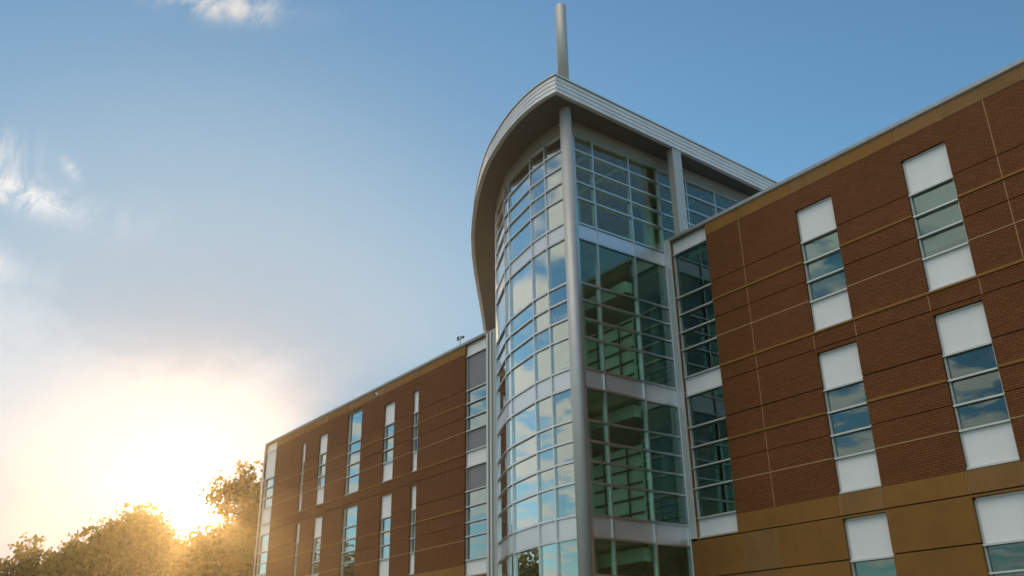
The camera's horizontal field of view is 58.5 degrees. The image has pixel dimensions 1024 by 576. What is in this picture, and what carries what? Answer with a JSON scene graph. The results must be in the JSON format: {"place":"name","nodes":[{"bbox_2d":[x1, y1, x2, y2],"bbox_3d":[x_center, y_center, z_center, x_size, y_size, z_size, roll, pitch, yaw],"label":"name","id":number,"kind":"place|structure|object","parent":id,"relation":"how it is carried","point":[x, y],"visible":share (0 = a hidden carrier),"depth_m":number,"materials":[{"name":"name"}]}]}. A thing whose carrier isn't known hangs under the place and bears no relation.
{"place":"outdoors","nodes":[
{"label":"outdoors","id":0,"kind":"place"},
{"bbox_2d":[0,0,1023,573],"label":"sky","id":1,"kind":"structure","parent":0,"point":[226,225],"materials":[{"name":"blue"}]},
{"label":"ground","id":2,"kind":"structure","parent":0,"visible":0},
{"bbox_2d":[0,532,85,575],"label":"deciduous tree","id":3,"kind":"object","parent":2,"relation":"on","point":[24,566],"visible":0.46,"depth_m":71.87,"materials":[{"name":"green plant"}]},
{"bbox_2d":[33,501,193,575],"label":"deciduous tree","id":4,"kind":"object","parent":2,"relation":"on","point":[130,545],"visible":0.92,"depth_m":66.25,"materials":[{"name":"green plant"}]},
{"bbox_2d":[156,460,262,575],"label":"deciduous tree","id":5,"kind":"object","parent":2,"relation":"on","point":[227,549],"visible":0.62,"depth_m":62.73,"materials":[{"name":"green plant"}]},
{"bbox_2d":[253,3,1023,575],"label":"brick building","id":6,"kind":"structure","parent":2,"relation":"on","point":[681,355],"depth_m":26.28,"materials":[{"name":"brick"}]},
{"bbox_2d":[255,442,276,575],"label":"window","id":7,"kind":"structure","parent":6,"relation":"in","point":[271,453],"depth_m":51.69,"materials":[{"name":"silver metal"}]},
{"bbox_2d":[294,523,299,575],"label":"window","id":8,"kind":"structure","parent":6,"relation":"in","point":[298,528],"depth_m":47.33,"materials":[{"name":"silver metal"}]},
{"bbox_2d":[298,444,305,511],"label":"window","id":9,"kind":"structure","parent":6,"relation":"in","point":[304,449],"depth_m":48.75,"materials":[{"name":"silver metal"}]},
{"bbox_2d":[311,516,321,575],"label":"window","id":10,"kind":"structure","parent":6,"relation":"in","point":[318,521],"depth_m":45.71,"materials":[{"name":"silver metal"}]},
{"bbox_2d":[315,433,327,505],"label":"window","id":11,"kind":"structure","parent":6,"relation":"in","point":[323,445],"depth_m":47.15,"materials":[{"name":"silver metal"}]},
{"bbox_2d":[340,505,356,575],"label":"window","id":12,"kind":"structure","parent":6,"relation":"in","point":[345,510],"depth_m":43.09,"materials":[{"name":"silver metal"}]},
{"bbox_2d":[344,409,361,495],"bbox_3d":[-7.630,7.964,44.447,0.145,4.044,1.484,16,-28,-33],"label":"window","id":13,"kind":"structure","parent":6,"relation":"in","point":[350,420],"depth_m":44.68,"materials":[{"name":"silver metal"}]},
{"bbox_2d":[379,493,391,575],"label":"window","id":14,"kind":"structure","parent":6,"relation":"in","point":[386,500],"depth_m":40.40,"materials":[{"name":"silver metal"}]},
{"bbox_2d":[383,402,394,481],"bbox_3d":[-5.575,7.027,41.825,0.145,3.624,0.994,16,-28,-33],"label":"window","id":15,"kind":"structure","parent":6,"relation":"in","point":[390,408],"depth_m":42.06,"materials":[{"name":"silver metal"}]},
{"bbox_2d":[409,485,415,574],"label":"window","id":16,"kind":"structure","parent":6,"relation":"in","point":[413,507],"depth_m":38.54,"materials":[{"name":"silver metal"}]},
{"bbox_2d":[412,390,418,471],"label":"window","id":17,"kind":"structure","parent":6,"relation":"in","point":[416,401],"depth_m":40.19,"materials":[{"name":"silver metal"}]},
{"bbox_2d":[465,337,486,575],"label":"window","id":18,"kind":"structure","parent":6,"relation":"in","point":[475,467],"depth_m":36.04,"materials":[{"name":"silver metal"}]},
{"bbox_2d":[539,338,560,379],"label":"window","id":19,"kind":"structure","parent":6,"relation":"in","point":[544,356],"depth_m":30.99,"materials":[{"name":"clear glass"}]},
{"bbox_2d":[543,457,565,520],"bbox_3d":[1.369,6.776,29.079,0.080,2.600,1.050,16,-28,-33],"label":"window","id":20,"kind":"structure","parent":6,"relation":"in","point":[548,477],"depth_m":29.20,"materials":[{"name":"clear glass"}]},
{"bbox_2d":[672,227,737,537],"bbox_3d":[5.695,2.583,27.162,0.145,9.304,1.464,16,-28,-33],"label":"window","id":21,"kind":"structure","parent":6,"relation":"in","point":[708,380],"depth_m":27.05,"materials":[{"name":"silver metal"}]},
{"bbox_2d":[796,196,851,331],"bbox_3d":[8.411,-0.652,24.565,0.202,3.624,1.184,16,-28,-33],"label":"window","id":22,"kind":"structure","parent":6,"relation":"in","point":[816,222],"depth_m":24.66,"materials":[{"name":"silver metal"}]},
{"bbox_2d":[819,342,880,493],"bbox_3d":[8.450,3.229,22.870,0.145,3.654,1.184,16,-28,-33],"label":"window","id":23,"kind":"structure","parent":6,"relation":"in","point":[840,367],"depth_m":22.97,"materials":[{"name":"silver metal"}]},
{"bbox_2d":[844,513,896,575],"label":"window","id":24,"kind":"structure","parent":6,"relation":"in","point":[868,537],"depth_m":21.67,"materials":[{"name":"silver metal"}]},
{"bbox_2d":[902,142,975,291],"bbox_3d":[10.354,-1.721,22.161,0.202,3.624,1.184,16,-28,-33],"label":"window","id":25,"kind":"structure","parent":6,"relation":"in","point":[928,174],"depth_m":22.23,"materials":[{"name":"silver metal"}]},
{"bbox_2d":[935,301,1019,469],"bbox_3d":[10.393,2.160,20.466,0.145,3.654,1.184,16,-28,-33],"label":"window","id":26,"kind":"structure","parent":6,"relation":"in","point":[965,329],"depth_m":20.52,"materials":[{"name":"silver metal"}]},
{"bbox_2d":[974,490,1023,575],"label":"window","id":27,"kind":"structure","parent":6,"relation":"in","point":[1000,516],"depth_m":19.36,"materials":[{"name":"silver metal"}]}
]}

